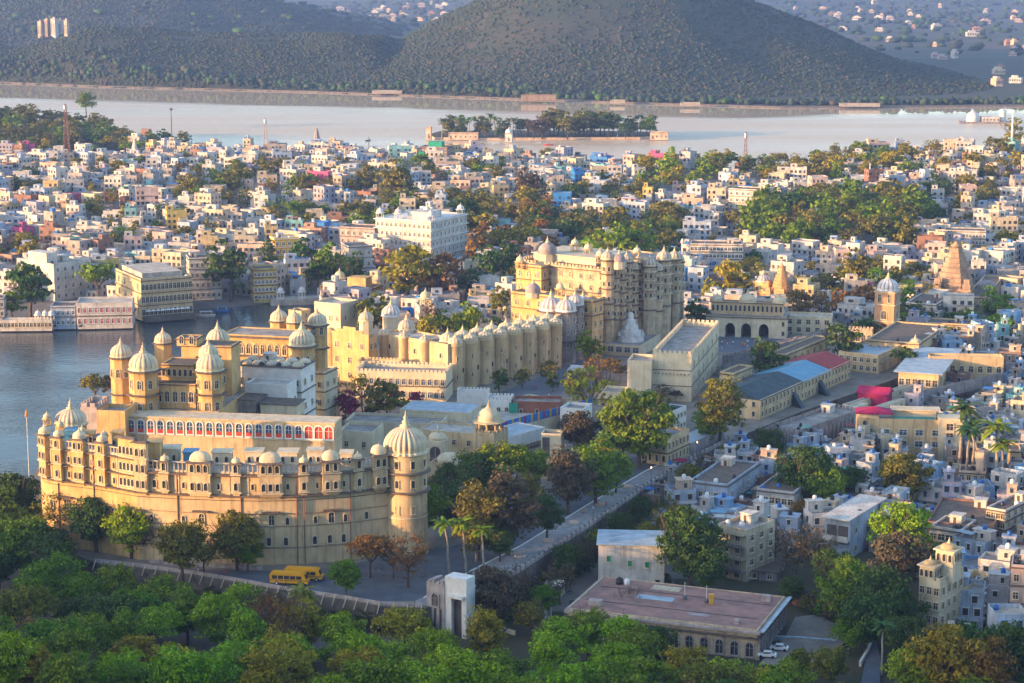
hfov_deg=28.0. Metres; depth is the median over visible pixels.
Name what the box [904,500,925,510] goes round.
house
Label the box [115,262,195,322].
cream lake hotel
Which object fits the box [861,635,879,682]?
lane
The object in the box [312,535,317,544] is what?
window
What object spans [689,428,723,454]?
parking shed
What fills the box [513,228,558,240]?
round front hotel
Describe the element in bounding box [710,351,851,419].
school building
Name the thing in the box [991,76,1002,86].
distant house
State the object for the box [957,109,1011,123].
observatory
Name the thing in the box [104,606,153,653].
leafy tree
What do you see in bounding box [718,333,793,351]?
gate court
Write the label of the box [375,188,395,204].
bare tree
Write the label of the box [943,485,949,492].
window
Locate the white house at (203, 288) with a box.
[185,251,222,299]
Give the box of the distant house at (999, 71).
[994,67,1004,74]
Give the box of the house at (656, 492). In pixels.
[642,478,670,507]
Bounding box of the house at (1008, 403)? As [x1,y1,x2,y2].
[1005,397,1012,413]
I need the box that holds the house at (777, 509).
[770,502,804,540]
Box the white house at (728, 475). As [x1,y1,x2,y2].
[692,455,760,501]
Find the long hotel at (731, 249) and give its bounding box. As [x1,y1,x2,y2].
[690,238,742,263]
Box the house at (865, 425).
[849,420,876,451]
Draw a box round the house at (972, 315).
[968,311,981,319]
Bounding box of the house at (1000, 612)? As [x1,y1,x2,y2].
[987,603,1023,643]
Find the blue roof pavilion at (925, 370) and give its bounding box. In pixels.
[893,347,961,389]
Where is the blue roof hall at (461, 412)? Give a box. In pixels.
[400,400,480,422]
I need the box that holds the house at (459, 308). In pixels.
[456,305,478,315]
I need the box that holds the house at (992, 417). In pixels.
[986,414,1009,425]
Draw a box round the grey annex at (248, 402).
[237,393,267,413]
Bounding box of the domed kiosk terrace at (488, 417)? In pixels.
[472,399,507,452]
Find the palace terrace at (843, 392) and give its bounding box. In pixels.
[31,314,1000,631]
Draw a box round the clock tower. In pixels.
[872,271,901,330]
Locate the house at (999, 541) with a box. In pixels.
[996,537,1002,549]
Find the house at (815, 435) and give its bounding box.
[800,425,822,443]
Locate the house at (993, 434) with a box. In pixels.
[989,431,1014,442]
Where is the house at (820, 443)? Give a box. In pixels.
[813,440,823,453]
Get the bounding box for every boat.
[196,311,215,316]
[214,306,229,311]
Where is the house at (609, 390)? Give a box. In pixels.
[598,385,648,404]
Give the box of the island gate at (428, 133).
[426,127,431,139]
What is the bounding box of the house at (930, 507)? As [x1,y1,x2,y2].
[923,505,935,512]
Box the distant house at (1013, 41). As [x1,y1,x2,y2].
[1010,39,1018,44]
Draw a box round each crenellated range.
[356,361,453,401]
[357,357,402,366]
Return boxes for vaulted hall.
[240,351,316,415]
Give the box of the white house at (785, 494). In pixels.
[755,471,816,509]
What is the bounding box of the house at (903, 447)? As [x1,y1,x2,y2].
[892,434,908,450]
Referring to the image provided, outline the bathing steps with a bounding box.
[269,286,318,305]
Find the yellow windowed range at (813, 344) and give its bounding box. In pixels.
[771,335,830,365]
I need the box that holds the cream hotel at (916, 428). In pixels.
[855,405,961,460]
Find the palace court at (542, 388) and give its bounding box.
[500,358,604,398]
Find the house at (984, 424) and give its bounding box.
[967,416,987,426]
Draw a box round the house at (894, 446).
[884,439,907,459]
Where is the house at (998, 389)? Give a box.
[981,381,1005,406]
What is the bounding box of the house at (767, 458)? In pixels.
[759,445,786,473]
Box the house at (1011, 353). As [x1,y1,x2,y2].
[998,341,1021,371]
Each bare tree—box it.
[0,131,10,139]
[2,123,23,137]
[2,583,36,628]
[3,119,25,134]
[13,606,40,630]
[20,104,40,118]
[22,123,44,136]
[28,485,71,529]
[41,119,53,126]
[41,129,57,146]
[41,131,59,144]
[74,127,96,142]
[83,117,100,128]
[86,163,101,171]
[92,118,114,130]
[100,373,110,392]
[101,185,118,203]
[103,190,120,204]
[110,130,124,147]
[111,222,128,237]
[114,135,129,149]
[129,514,160,549]
[153,201,168,217]
[190,165,203,178]
[193,538,223,572]
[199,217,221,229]
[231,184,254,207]
[243,578,294,635]
[243,587,308,641]
[245,594,293,636]
[256,177,278,191]
[258,199,279,208]
[263,204,287,218]
[267,156,282,174]
[276,196,290,208]
[281,182,298,197]
[315,177,332,184]
[337,375,354,415]
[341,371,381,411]
[359,160,371,166]
[373,528,411,578]
[375,185,393,198]
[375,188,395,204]
[379,527,434,587]
[395,156,410,169]
[411,160,420,166]
[419,301,444,321]
[425,188,445,201]
[433,166,446,177]
[480,193,501,212]
[480,204,500,214]
[494,197,514,217]
[498,564,540,599]
[513,197,539,216]
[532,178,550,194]
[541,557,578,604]
[550,206,568,216]
[556,212,574,218]
[566,182,585,197]
[569,535,597,571]
[580,356,611,384]
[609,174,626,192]
[610,190,622,201]
[610,216,633,225]
[615,584,642,597]
[619,218,631,227]
[637,208,660,219]
[638,209,648,219]
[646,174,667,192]
[649,491,681,509]
[654,384,671,395]
[655,215,682,233]
[659,214,681,227]
[662,673,695,682]
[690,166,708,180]
[690,451,717,470]
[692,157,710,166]
[733,215,748,225]
[734,274,754,292]
[743,264,754,273]
[746,261,769,275]
[756,155,764,164]
[757,168,767,178]
[760,156,780,165]
[764,153,785,165]
[770,521,825,578]
[772,526,803,556]
[787,153,805,164]
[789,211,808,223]
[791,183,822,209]
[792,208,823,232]
[793,524,844,574]
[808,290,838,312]
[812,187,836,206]
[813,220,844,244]
[817,285,837,296]
[822,147,840,158]
[824,180,845,194]
[825,166,839,177]
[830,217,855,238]
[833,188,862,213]
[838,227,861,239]
[840,146,854,156]
[841,164,856,170]
[854,163,870,174]
[859,313,873,328]
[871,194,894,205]
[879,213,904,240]
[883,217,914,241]
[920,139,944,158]
[923,139,942,149]
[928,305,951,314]
[935,177,952,189]
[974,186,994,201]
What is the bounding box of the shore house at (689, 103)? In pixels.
[680,102,699,105]
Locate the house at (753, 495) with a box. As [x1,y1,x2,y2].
[744,484,760,505]
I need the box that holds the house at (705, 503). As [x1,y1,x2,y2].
[691,492,715,515]
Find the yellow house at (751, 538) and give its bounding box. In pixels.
[718,509,774,581]
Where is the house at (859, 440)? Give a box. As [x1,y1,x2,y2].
[854,426,874,450]
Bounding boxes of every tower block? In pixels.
[37,20,43,36]
[44,18,49,37]
[50,17,58,37]
[58,18,62,33]
[63,18,69,36]
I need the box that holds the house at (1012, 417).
[998,413,1018,423]
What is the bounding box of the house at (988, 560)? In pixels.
[978,543,1018,573]
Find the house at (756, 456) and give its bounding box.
[749,450,760,461]
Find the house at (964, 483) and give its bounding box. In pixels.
[961,481,969,492]
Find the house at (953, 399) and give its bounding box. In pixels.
[946,396,957,409]
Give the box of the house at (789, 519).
[773,510,801,554]
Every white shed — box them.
[535,606,551,619]
[546,580,564,597]
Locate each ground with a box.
[0,0,1023,682]
[432,130,649,139]
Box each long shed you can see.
[842,383,913,406]
[845,402,867,408]
[876,398,904,407]
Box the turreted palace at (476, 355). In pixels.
[358,300,562,390]
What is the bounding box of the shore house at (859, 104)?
[839,103,879,106]
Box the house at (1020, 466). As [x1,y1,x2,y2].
[1015,462,1023,470]
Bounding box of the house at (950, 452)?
[943,437,962,463]
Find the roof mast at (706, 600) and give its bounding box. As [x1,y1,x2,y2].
[704,585,708,602]
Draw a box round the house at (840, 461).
[833,454,852,469]
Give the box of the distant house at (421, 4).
[418,2,424,6]
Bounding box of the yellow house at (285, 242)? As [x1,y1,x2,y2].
[269,232,298,259]
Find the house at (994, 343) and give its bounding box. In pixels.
[989,337,1008,353]
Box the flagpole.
[25,410,29,476]
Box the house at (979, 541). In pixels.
[953,524,997,556]
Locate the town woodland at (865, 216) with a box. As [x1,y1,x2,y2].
[0,103,1023,330]
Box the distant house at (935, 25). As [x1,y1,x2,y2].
[931,23,941,29]
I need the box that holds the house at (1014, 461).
[1008,459,1022,467]
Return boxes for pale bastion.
[627,354,652,391]
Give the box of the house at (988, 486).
[971,479,996,501]
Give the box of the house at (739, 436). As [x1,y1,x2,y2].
[732,430,760,447]
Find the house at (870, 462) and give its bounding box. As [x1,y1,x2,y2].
[856,448,879,477]
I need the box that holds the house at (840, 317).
[832,309,850,326]
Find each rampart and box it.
[716,342,829,375]
[722,328,830,365]
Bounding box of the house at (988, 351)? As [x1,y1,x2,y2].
[975,348,996,353]
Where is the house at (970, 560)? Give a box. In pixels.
[961,549,978,567]
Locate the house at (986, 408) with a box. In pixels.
[969,402,995,418]
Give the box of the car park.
[759,614,843,664]
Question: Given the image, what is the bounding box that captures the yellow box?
[709,593,713,603]
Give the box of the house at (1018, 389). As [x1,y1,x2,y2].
[1004,383,1023,406]
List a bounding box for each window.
[63,499,69,509]
[67,471,71,477]
[149,296,153,302]
[149,513,153,521]
[152,479,156,488]
[162,368,165,375]
[164,390,169,402]
[167,368,170,376]
[172,368,176,376]
[172,391,178,402]
[176,281,180,288]
[178,369,181,376]
[179,335,183,344]
[180,391,186,402]
[183,369,187,376]
[188,281,192,287]
[188,336,193,344]
[188,369,192,376]
[188,391,194,403]
[198,513,204,524]
[240,342,243,353]
[246,343,250,353]
[253,343,258,354]
[260,343,265,354]
[266,537,271,546]
[267,344,272,351]
[268,514,274,526]
[274,344,279,355]
[281,344,286,355]
[283,537,288,546]
[285,517,289,525]
[286,483,289,490]
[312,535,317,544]
[313,515,317,524]
[327,534,332,543]
[328,512,334,523]
[341,533,346,542]
[343,513,347,522]
[344,440,348,446]
[361,441,365,447]
[364,511,368,519]
[369,377,373,384]
[395,378,399,384]
[401,378,405,384]
[408,378,412,385]
[414,379,418,385]
[420,379,425,385]
[427,379,431,385]
[427,392,431,398]
[433,392,438,398]
[434,379,438,385]
[440,379,444,386]
[440,392,444,398]
[451,439,455,445]
[466,440,470,446]
[606,555,611,562]
[607,345,613,352]
[615,346,622,352]
[623,346,630,353]
[627,560,632,567]
[632,347,639,353]
[644,561,649,568]
[654,454,658,461]
[671,633,678,649]
[684,634,693,650]
[687,493,693,499]
[699,636,708,652]
[714,638,723,654]
[722,546,729,552]
[729,640,738,656]
[733,556,739,566]
[733,568,739,578]
[734,536,740,542]
[734,548,739,554]
[744,642,754,658]
[749,533,754,542]
[749,545,754,554]
[749,557,754,566]
[758,542,764,550]
[758,554,763,562]
[759,530,764,538]
[766,573,772,579]
[767,550,772,558]
[768,496,774,504]
[768,526,773,535]
[768,538,773,546]
[775,497,780,503]
[781,498,786,505]
[787,498,793,506]
[796,319,801,324]
[796,326,801,332]
[805,319,810,324]
[805,327,810,332]
[814,517,820,524]
[815,319,819,324]
[852,356,856,361]
[852,364,856,369]
[858,365,863,370]
[872,358,877,363]
[877,293,881,302]
[880,310,886,320]
[881,428,889,432]
[887,294,890,303]
[898,377,904,385]
[898,428,907,436]
[905,378,910,383]
[914,429,923,436]
[914,440,923,447]
[919,379,924,386]
[919,585,924,593]
[925,379,930,387]
[925,586,931,595]
[925,615,930,623]
[929,531,937,540]
[931,380,937,387]
[931,429,937,437]
[931,441,937,448]
[931,616,937,624]
[932,587,938,596]
[932,602,938,611]
[937,533,945,541]
[940,615,944,624]
[941,586,945,595]
[941,601,944,610]
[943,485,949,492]
[944,534,952,542]
[946,612,949,621]
[947,583,951,592]
[947,598,950,607]
[951,449,957,455]
[952,609,956,618]
[953,581,957,589]
[954,486,959,492]
[959,365,964,370]
[959,577,962,586]
[961,607,969,615]
[965,542,970,550]
[966,474,970,480]
[968,365,973,372]
[971,595,978,603]
[973,608,980,616]
[977,365,982,373]
[977,545,980,552]
[982,565,989,571]
[986,365,992,373]
[986,510,990,517]
[989,456,993,462]
[991,511,995,518]
[991,590,998,596]
[994,474,999,481]
[995,366,1001,373]
[996,512,1000,519]
[1000,513,1005,520]
[1000,522,1004,529]
[1012,591,1018,599]
[1013,574,1019,582]
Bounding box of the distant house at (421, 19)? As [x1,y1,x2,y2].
[417,17,425,20]
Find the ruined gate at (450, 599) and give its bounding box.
[427,572,474,638]
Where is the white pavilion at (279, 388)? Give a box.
[245,378,296,397]
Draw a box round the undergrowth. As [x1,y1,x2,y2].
[13,504,849,635]
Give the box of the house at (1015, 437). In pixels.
[1005,426,1023,442]
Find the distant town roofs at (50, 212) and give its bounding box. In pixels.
[0,128,1023,447]
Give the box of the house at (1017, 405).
[1010,391,1023,418]
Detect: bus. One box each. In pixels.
[270,570,310,584]
[284,565,323,581]
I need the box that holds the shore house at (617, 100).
[610,99,624,102]
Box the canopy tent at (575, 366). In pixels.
[567,365,595,375]
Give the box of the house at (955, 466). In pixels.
[945,462,960,475]
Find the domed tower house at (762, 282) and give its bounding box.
[753,270,772,295]
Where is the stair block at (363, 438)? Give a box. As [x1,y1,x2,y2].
[342,422,383,457]
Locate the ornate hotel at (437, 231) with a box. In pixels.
[373,202,468,257]
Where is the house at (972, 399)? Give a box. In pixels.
[965,395,980,401]
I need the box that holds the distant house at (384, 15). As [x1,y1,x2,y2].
[379,14,388,19]
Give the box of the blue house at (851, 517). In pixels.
[821,494,886,555]
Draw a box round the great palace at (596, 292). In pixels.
[508,236,685,364]
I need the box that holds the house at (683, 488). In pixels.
[664,474,696,509]
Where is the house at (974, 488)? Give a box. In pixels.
[958,480,989,500]
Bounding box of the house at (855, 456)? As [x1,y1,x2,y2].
[849,441,875,465]
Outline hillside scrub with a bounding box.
[0,0,992,97]
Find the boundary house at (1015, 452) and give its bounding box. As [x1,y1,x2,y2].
[974,441,1022,467]
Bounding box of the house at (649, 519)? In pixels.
[642,508,663,529]
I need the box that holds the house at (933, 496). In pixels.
[918,481,941,504]
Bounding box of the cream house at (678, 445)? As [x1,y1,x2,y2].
[641,426,690,464]
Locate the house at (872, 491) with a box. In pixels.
[864,487,880,495]
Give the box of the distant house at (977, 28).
[972,26,982,30]
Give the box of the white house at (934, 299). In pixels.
[905,291,942,314]
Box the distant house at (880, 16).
[874,15,884,19]
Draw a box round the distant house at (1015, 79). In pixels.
[1009,75,1022,82]
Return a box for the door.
[753,572,758,580]
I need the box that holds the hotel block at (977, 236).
[944,227,986,247]
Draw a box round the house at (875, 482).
[866,477,878,486]
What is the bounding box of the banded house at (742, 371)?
[718,364,753,384]
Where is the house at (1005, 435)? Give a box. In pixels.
[986,417,1010,438]
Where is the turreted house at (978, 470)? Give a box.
[957,449,987,482]
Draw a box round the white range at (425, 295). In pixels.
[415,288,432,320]
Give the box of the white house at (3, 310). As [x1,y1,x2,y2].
[0,294,7,319]
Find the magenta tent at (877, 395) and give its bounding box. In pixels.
[856,385,893,404]
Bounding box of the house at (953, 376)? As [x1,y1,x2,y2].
[944,370,969,400]
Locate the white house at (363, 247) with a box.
[340,241,373,275]
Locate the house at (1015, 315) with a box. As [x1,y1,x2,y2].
[999,309,1020,329]
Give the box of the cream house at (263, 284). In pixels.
[249,264,277,302]
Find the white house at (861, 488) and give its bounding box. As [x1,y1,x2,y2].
[843,482,884,496]
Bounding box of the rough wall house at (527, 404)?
[509,395,561,412]
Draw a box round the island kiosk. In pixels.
[505,128,512,141]
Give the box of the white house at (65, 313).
[49,301,76,328]
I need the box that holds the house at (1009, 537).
[1001,530,1023,553]
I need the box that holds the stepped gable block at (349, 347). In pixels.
[327,326,377,381]
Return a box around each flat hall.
[345,412,447,438]
[419,421,480,454]
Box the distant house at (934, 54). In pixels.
[931,52,938,57]
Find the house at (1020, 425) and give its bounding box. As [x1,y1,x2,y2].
[1010,418,1023,434]
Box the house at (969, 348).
[960,344,974,353]
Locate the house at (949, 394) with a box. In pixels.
[944,389,954,403]
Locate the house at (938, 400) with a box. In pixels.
[924,392,948,411]
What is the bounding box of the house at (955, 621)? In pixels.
[947,619,977,638]
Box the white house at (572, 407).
[560,402,591,420]
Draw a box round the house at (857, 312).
[849,306,869,325]
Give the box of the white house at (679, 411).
[663,404,685,427]
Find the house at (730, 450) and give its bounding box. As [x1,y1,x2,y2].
[714,441,736,462]
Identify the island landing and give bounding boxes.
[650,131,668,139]
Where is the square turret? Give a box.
[288,307,310,329]
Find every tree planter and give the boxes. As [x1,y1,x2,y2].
[514,553,525,557]
[542,538,553,542]
[568,520,579,523]
[595,502,604,505]
[623,484,632,487]
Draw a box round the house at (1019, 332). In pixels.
[1013,321,1023,347]
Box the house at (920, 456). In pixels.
[914,453,934,462]
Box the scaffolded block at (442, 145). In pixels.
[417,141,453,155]
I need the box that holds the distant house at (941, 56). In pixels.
[937,54,947,58]
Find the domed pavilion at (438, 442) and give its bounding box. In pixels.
[427,426,448,477]
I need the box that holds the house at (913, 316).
[906,307,929,322]
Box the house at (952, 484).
[942,466,962,497]
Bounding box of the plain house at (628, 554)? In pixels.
[596,529,666,582]
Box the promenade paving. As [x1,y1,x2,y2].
[415,451,698,605]
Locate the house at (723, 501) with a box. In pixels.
[712,492,744,511]
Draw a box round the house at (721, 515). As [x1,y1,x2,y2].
[708,509,735,522]
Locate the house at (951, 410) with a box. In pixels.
[945,401,959,412]
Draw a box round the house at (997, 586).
[974,567,1010,623]
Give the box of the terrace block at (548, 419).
[453,394,591,428]
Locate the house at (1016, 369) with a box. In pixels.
[1003,363,1021,383]
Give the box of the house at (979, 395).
[974,390,984,401]
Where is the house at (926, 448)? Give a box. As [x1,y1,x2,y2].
[913,443,932,456]
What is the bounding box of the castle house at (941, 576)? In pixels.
[917,537,988,635]
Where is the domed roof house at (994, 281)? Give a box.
[973,275,1001,311]
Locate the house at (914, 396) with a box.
[904,380,923,405]
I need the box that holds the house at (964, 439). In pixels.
[962,436,966,460]
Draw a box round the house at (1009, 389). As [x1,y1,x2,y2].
[989,382,1013,392]
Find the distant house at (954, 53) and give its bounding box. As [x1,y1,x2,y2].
[950,49,958,57]
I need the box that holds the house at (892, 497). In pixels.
[876,494,903,501]
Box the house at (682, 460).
[672,458,706,470]
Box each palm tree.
[285,581,319,632]
[431,516,458,572]
[451,516,475,570]
[464,117,472,131]
[470,525,494,573]
[471,510,483,560]
[486,113,493,134]
[511,118,517,136]
[615,114,622,136]
[869,619,896,674]
[945,397,983,462]
[954,422,986,469]
[957,417,986,464]
[978,418,1018,468]
[987,438,1019,467]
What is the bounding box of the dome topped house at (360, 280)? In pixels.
[319,267,383,291]
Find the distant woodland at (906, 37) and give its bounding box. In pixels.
[0,0,1023,104]
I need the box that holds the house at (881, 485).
[877,476,887,487]
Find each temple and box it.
[130,138,137,152]
[311,127,319,141]
[765,263,791,297]
[932,241,974,292]
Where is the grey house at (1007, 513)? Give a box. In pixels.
[984,490,1023,536]
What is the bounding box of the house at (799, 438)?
[786,432,814,451]
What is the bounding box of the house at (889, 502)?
[880,500,912,532]
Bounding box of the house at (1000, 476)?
[990,467,1023,499]
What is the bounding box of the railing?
[149,558,262,569]
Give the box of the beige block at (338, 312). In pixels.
[314,297,358,329]
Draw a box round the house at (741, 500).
[734,495,749,505]
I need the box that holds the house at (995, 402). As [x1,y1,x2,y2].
[989,398,1006,413]
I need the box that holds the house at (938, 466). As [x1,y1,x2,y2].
[917,459,945,483]
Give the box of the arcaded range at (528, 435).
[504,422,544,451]
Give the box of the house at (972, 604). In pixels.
[957,572,986,630]
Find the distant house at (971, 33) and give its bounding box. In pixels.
[965,30,978,36]
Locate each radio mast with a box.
[63,104,70,151]
[263,118,267,149]
[743,132,747,157]
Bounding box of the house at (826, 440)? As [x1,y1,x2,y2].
[823,435,831,443]
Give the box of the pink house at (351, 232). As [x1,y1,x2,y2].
[338,223,375,243]
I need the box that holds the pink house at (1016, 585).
[1008,550,1023,607]
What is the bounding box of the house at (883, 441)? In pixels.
[873,429,900,462]
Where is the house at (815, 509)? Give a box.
[803,495,834,550]
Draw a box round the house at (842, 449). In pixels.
[824,443,848,464]
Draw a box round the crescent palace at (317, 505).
[34,400,430,564]
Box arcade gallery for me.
[129,410,342,462]
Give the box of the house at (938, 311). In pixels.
[932,307,947,317]
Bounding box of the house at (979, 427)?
[963,417,985,436]
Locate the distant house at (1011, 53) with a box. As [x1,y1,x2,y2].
[1009,51,1016,55]
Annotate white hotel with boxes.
[25,249,90,300]
[75,296,135,328]
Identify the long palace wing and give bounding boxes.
[226,304,329,405]
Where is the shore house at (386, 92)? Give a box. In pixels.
[372,90,402,93]
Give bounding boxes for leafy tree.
[0,471,40,513]
[0,484,21,518]
[0,501,15,511]
[0,502,5,528]
[0,506,38,534]
[0,512,48,570]
[0,551,23,589]
[0,582,62,626]
[0,612,20,636]
[0,623,40,682]
[3,261,55,316]
[4,288,27,316]
[4,640,53,682]
[8,519,66,564]
[10,497,42,535]
[11,563,71,614]
[14,518,37,565]
[17,632,58,658]
[20,613,94,647]
[24,530,78,564]
[26,549,88,606]
[28,540,81,569]
[33,649,99,682]
[41,650,96,679]
[48,625,106,674]
[49,570,105,598]
[50,596,93,620]
[55,609,102,636]
[66,495,112,552]
[74,261,115,296]
[74,611,117,675]
[75,90,96,115]
[77,588,143,635]
[78,373,110,395]
[86,561,139,595]
[91,653,148,682]
[92,643,145,681]
[100,500,150,558]
[101,587,134,599]
[103,663,157,682]
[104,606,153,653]
[106,633,159,668]
[120,589,163,636]
[129,602,187,644]
[133,572,193,603]
[137,634,160,654]
[145,641,224,682]
[147,640,199,668]
[151,516,212,582]
[160,586,214,644]
[186,592,247,645]
[201,650,242,682]
[203,238,254,301]
[207,638,260,665]
[209,509,265,571]
[214,649,258,682]
[217,602,276,650]
[222,579,263,618]
[233,542,263,571]
[237,638,301,682]
[252,238,281,261]
[257,624,302,651]
[261,644,324,682]
[265,632,319,660]
[271,629,317,680]
[286,591,326,645]
[289,237,319,260]
[303,257,331,287]
[308,668,344,682]
[309,241,352,280]
[313,636,347,663]
[316,608,367,642]
[324,558,361,594]
[326,641,386,682]
[328,628,392,674]
[335,251,368,279]
[335,389,358,419]
[338,654,406,682]
[339,633,385,641]
[345,532,392,577]
[348,291,389,328]
[353,165,381,188]
[362,406,380,412]
[365,377,406,412]
[370,601,434,650]
[376,159,414,207]
[376,635,414,663]
[377,239,442,294]
[396,654,435,673]
[396,657,467,682]
[397,399,410,407]
[405,626,461,657]
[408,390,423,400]
[411,313,443,334]
[418,251,467,290]
[420,648,452,660]
[421,641,489,667]
[425,646,503,682]
[427,473,462,517]
[427,477,456,527]
[432,309,457,332]
[435,461,458,482]
[437,484,471,537]
[438,116,454,135]
[443,301,488,331]
[451,115,465,131]
[451,448,502,495]
[451,478,506,559]
[454,115,468,131]
[454,268,482,297]
[463,604,513,654]
[464,229,497,256]
[467,564,525,619]
[471,243,511,280]
[471,440,539,475]
[472,115,485,135]
[472,647,534,679]
[479,117,495,136]
[479,464,546,554]
[483,525,515,561]
[489,285,510,318]
[489,317,504,325]
[490,367,508,392]
[492,671,541,682]
[493,117,506,138]
[493,240,524,266]
[503,120,510,133]
[510,366,531,388]
[512,599,546,635]
[513,117,528,135]
[513,166,544,191]
[516,448,551,481]
[519,470,547,515]
[520,666,555,681]
[524,118,542,138]
[527,615,594,663]
[527,631,581,674]
[529,583,561,610]
[531,490,566,537]
[535,116,550,138]
[537,359,559,378]
[537,663,593,682]
[539,108,560,135]
[539,108,562,134]
[540,661,586,682]
[543,444,600,514]
[545,371,560,391]
[550,109,570,134]
[551,541,584,574]
[554,112,577,139]
[557,410,603,454]
[560,361,615,405]
[561,117,581,136]
[562,376,584,397]
[564,603,610,659]
[570,236,604,248]
[571,430,626,504]
[572,108,599,136]
[573,112,593,135]
[575,329,607,362]
[578,654,605,682]
[581,527,597,561]
[583,110,598,134]
[587,437,616,457]
[587,637,645,671]
[590,221,659,251]
[592,610,647,647]
[593,656,636,682]
[594,110,606,134]
[595,387,679,468]
[596,111,620,136]
[598,414,641,451]
[599,357,621,380]
[600,673,658,682]
[602,449,634,492]
[603,511,635,529]
[604,624,668,656]
[606,112,624,135]
[611,365,626,382]
[617,121,633,138]
[622,653,678,682]
[623,115,636,135]
[625,120,639,136]
[625,496,658,521]
[633,624,679,664]
[636,521,654,529]
[638,117,656,135]
[641,114,659,133]
[644,231,665,249]
[645,390,675,409]
[649,504,695,535]
[653,505,730,585]
[659,245,680,252]
[659,644,709,674]
[669,663,698,682]
[670,390,683,399]
[674,462,703,481]
[678,546,728,587]
[678,656,757,682]
[684,297,711,321]
[689,401,720,440]
[693,373,747,441]
[698,677,740,682]
[701,277,721,295]
[706,652,755,682]
[713,258,752,289]
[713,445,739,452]
[743,249,762,268]
[746,665,771,682]
[747,336,789,372]
[753,426,785,452]
[754,662,792,682]
[765,655,821,682]
[772,442,839,497]
[778,575,806,603]
[784,288,816,312]
[785,647,813,677]
[788,497,811,522]
[798,462,849,498]
[807,645,850,682]
[810,547,851,580]
[813,554,868,610]
[824,320,863,353]
[828,617,869,654]
[831,288,854,311]
[833,585,896,652]
[839,465,871,492]
[841,247,875,277]
[842,562,912,636]
[843,284,874,302]
[854,317,886,333]
[865,265,892,283]
[866,499,932,546]
[866,528,934,582]
[877,452,935,494]
[879,645,943,682]
[882,588,931,644]
[883,611,926,654]
[888,346,918,361]
[898,278,925,311]
[900,311,908,321]
[901,619,990,682]
[902,300,922,315]
[910,533,940,559]
[940,311,967,318]
[941,618,981,639]
[943,634,1018,682]
[956,676,993,682]
[959,306,981,318]
[974,619,1023,682]
[979,285,1004,310]
[983,313,1002,323]
[996,294,1014,301]
[997,314,1023,335]
[1000,117,1023,141]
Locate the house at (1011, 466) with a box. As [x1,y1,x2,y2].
[1009,460,1023,469]
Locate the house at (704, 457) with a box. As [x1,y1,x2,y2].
[693,455,713,465]
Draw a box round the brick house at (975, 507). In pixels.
[927,496,998,536]
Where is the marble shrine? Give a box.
[603,312,659,355]
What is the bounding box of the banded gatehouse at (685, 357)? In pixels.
[652,319,718,401]
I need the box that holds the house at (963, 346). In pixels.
[960,343,968,351]
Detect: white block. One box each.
[316,366,338,415]
[728,184,772,217]
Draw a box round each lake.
[0,83,1023,168]
[0,303,313,485]
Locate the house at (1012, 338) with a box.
[1001,334,1019,347]
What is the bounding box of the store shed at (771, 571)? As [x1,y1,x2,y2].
[750,550,786,581]
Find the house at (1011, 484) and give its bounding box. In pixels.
[997,479,1017,501]
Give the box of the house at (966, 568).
[961,564,977,571]
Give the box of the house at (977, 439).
[963,429,986,464]
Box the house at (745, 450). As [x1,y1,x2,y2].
[736,436,758,460]
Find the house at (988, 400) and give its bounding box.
[984,395,1003,406]
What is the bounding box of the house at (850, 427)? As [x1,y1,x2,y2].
[842,423,854,431]
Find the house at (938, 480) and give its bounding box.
[933,477,942,482]
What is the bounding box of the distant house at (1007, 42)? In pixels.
[1004,39,1010,45]
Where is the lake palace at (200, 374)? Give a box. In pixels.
[107,320,245,412]
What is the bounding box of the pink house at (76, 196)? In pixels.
[67,192,80,203]
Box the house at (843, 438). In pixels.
[830,429,852,445]
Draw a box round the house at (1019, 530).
[1012,520,1023,541]
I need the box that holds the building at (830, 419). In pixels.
[769,403,854,453]
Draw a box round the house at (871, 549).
[869,509,902,552]
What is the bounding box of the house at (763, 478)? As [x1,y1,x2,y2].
[756,470,775,484]
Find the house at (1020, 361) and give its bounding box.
[1016,357,1023,375]
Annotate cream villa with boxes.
[838,340,899,373]
[865,321,946,363]
[925,315,974,330]
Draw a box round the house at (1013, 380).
[1005,374,1023,385]
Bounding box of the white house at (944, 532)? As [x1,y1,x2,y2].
[928,511,977,546]
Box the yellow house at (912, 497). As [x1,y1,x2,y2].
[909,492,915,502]
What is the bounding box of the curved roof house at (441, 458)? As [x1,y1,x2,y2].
[430,452,462,488]
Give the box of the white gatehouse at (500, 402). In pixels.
[486,393,513,411]
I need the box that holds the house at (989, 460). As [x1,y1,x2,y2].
[979,435,1007,480]
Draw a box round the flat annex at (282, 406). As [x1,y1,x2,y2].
[259,397,305,414]
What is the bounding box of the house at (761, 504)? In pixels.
[736,495,770,517]
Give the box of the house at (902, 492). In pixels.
[881,485,909,499]
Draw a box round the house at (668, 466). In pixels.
[664,460,678,483]
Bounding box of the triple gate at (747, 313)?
[705,290,789,338]
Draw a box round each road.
[0,82,1023,107]
[171,456,655,600]
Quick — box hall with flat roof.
[563,576,791,659]
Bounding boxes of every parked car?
[757,650,776,658]
[769,643,788,651]
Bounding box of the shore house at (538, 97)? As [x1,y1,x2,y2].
[521,94,555,100]
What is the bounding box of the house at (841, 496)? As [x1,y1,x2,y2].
[834,490,848,504]
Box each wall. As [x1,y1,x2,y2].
[0,309,55,330]
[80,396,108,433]
[92,559,422,613]
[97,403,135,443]
[423,464,658,597]
[457,387,489,405]
[475,436,728,591]
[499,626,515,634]
[540,457,571,478]
[562,398,581,405]
[774,635,835,640]
[792,597,803,607]
[832,326,873,343]
[859,641,872,666]
[923,373,1002,400]
[928,353,1003,378]
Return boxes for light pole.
[1009,110,1016,136]
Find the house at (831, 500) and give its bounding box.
[824,495,840,507]

